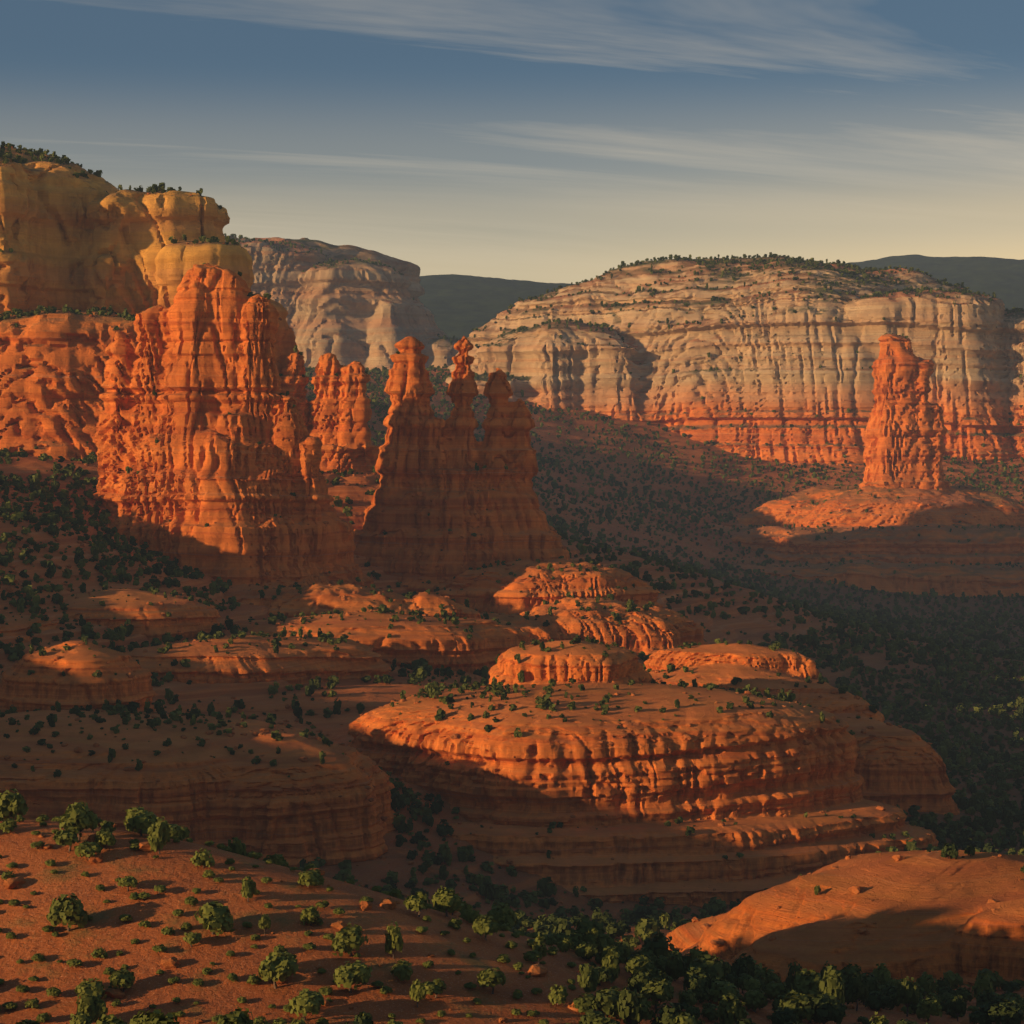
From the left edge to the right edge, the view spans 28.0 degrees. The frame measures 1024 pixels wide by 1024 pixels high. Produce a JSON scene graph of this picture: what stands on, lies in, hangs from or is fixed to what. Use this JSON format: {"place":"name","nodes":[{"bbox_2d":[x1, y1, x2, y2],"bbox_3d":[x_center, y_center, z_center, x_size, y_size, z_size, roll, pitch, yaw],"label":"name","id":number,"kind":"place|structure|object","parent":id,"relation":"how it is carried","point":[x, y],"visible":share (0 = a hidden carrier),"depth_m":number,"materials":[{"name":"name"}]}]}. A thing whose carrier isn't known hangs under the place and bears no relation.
{"place":"outdoors","nodes":[
{"label":"outdoors","id":0,"kind":"place"},
{"bbox_2d":[0,254,1023,1023],"bbox_3d":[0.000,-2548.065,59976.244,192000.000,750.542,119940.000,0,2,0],"label":"ground terrain","id":1,"kind":"structure","parent":0,"point":[458,306],"depth_m":701.94,"materials":[{"name":"brown soil"}]},
{"bbox_2d":[0,147,299,460],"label":"cliff","id":2,"kind":"structure","parent":1,"relation":"on","point":[83,244],"depth_m":1367.75,"materials":[{"name":"stone"}]},
{"bbox_2d":[0,641,395,868],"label":"rock domes","id":3,"kind":"structure","parent":1,"relation":"on","point":[264,807],"depth_m":692.24,"materials":[{"name":"orange stone"}]},
{"bbox_2d":[93,264,373,588],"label":"rock spires","id":4,"kind":"object","parent":1,"relation":"on","point":[200,359],"visible":0.69,"depth_m":1126.46,"materials":[{"name":"orange stone"}]},
{"bbox_2d":[0,589,530,685],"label":"rock ledge","id":5,"kind":"object","parent":1,"relation":"on","point":[434,643],"visible":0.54,"depth_m":935.54,"materials":[{"name":"orange stone"}]},
{"bbox_2d":[279,353,379,473],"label":"rock spires","id":6,"kind":"object","parent":1,"relation":"on","point":[338,414],"visible":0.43,"depth_m":1338.25,"materials":[{"name":"orange stone"}]},
{"bbox_2d":[225,236,458,370],"bbox_3d":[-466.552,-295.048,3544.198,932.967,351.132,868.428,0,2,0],"label":"distant cliff","id":7,"kind":"structure","parent":1,"relation":"on","point":[332,309],"depth_m":3284.48,"materials":[{"name":"beige stone"}]},
{"bbox_2d":[224,336,709,656],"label":"rock spires","id":8,"kind":"object","parent":1,"relation":"on","point":[427,460],"visible":0.56,"depth_m":1214.95,"materials":[{"name":"orange stone"}]},
{"bbox_2d":[0,249,1023,929],"bbox_3d":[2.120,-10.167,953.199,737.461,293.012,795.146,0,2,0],"label":"shrubs","id":9,"kind":"object","parent":1,"relation":"on","point":[1002,807],"visible":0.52,"depth_m":966.72,"materials":[{"name":"green plant"}]},
{"bbox_2d":[0,789,1023,1023],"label":"foreground shrubs","id":10,"kind":"object","parent":1,"relation":"on","point":[798,995],"visible":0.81,"depth_m":302.79,"materials":[{"name":"green plant"}]},
{"bbox_2d":[0,141,1023,660],"bbox_3d":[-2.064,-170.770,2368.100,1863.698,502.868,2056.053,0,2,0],"label":"shrubs","id":11,"kind":"object","parent":1,"relation":"on","point":[852,617],"visible":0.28,"depth_m":2102.09,"materials":[{"name":"green plant"}]},
{"bbox_2d":[0,146,1023,1023],"bbox_3d":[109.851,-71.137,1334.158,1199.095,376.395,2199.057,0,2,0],"label":"shrubs","id":12,"kind":"object","parent":1,"relation":"on","point":[536,970],"visible":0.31,"depth_m":723.28,"materials":[{"name":"green plant"}]},
{"bbox_2d":[347,640,938,907],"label":"dome rock","id":13,"kind":"object","parent":1,"relation":"on","point":[748,768],"visible":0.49,"depth_m":746.42,"materials":[{"name":"orange stone"}]},
{"bbox_2d":[445,256,1023,466],"bbox_3d":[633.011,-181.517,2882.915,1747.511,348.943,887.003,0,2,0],"label":"mesa","id":14,"kind":"structure","parent":1,"relation":"on","point":[976,384],"depth_m":2590.12,"materials":[{"name":"beige stone"}]},
{"bbox_2d":[481,842,1023,992],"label":"trees","id":15,"kind":"object","parent":1,"relation":"on","point":[556,924],"visible":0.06,"depth_m":500.05,"materials":[{"name":"green plant"}]},
{"bbox_2d":[644,643,959,814],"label":"dome rock","id":16,"kind":"object","parent":1,"relation":"on","point":[901,774],"visible":0.34,"depth_m":878.38,"materials":[{"name":"orange stone"}]},
{"bbox_2d":[666,850,1023,988],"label":"slickrock","id":17,"kind":"structure","parent":1,"relation":"on","point":[932,913],"depth_m":432.47,"materials":[{"name":"orange stone"}]},
{"bbox_2d":[708,334,1023,596],"bbox_3d":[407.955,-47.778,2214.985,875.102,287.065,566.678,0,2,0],"label":"rock spire","id":18,"kind":"object","parent":1,"relation":"on","point":[904,432],"visible":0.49,"depth_m":2131.81,"materials":[{"name":"orange stone"}]},
{"bbox_2d":[0,0,1023,283],"label":"sky","id":19,"kind":"structure","parent":0,"point":[545,141],"materials":[{"name":"blue"}]}
]}

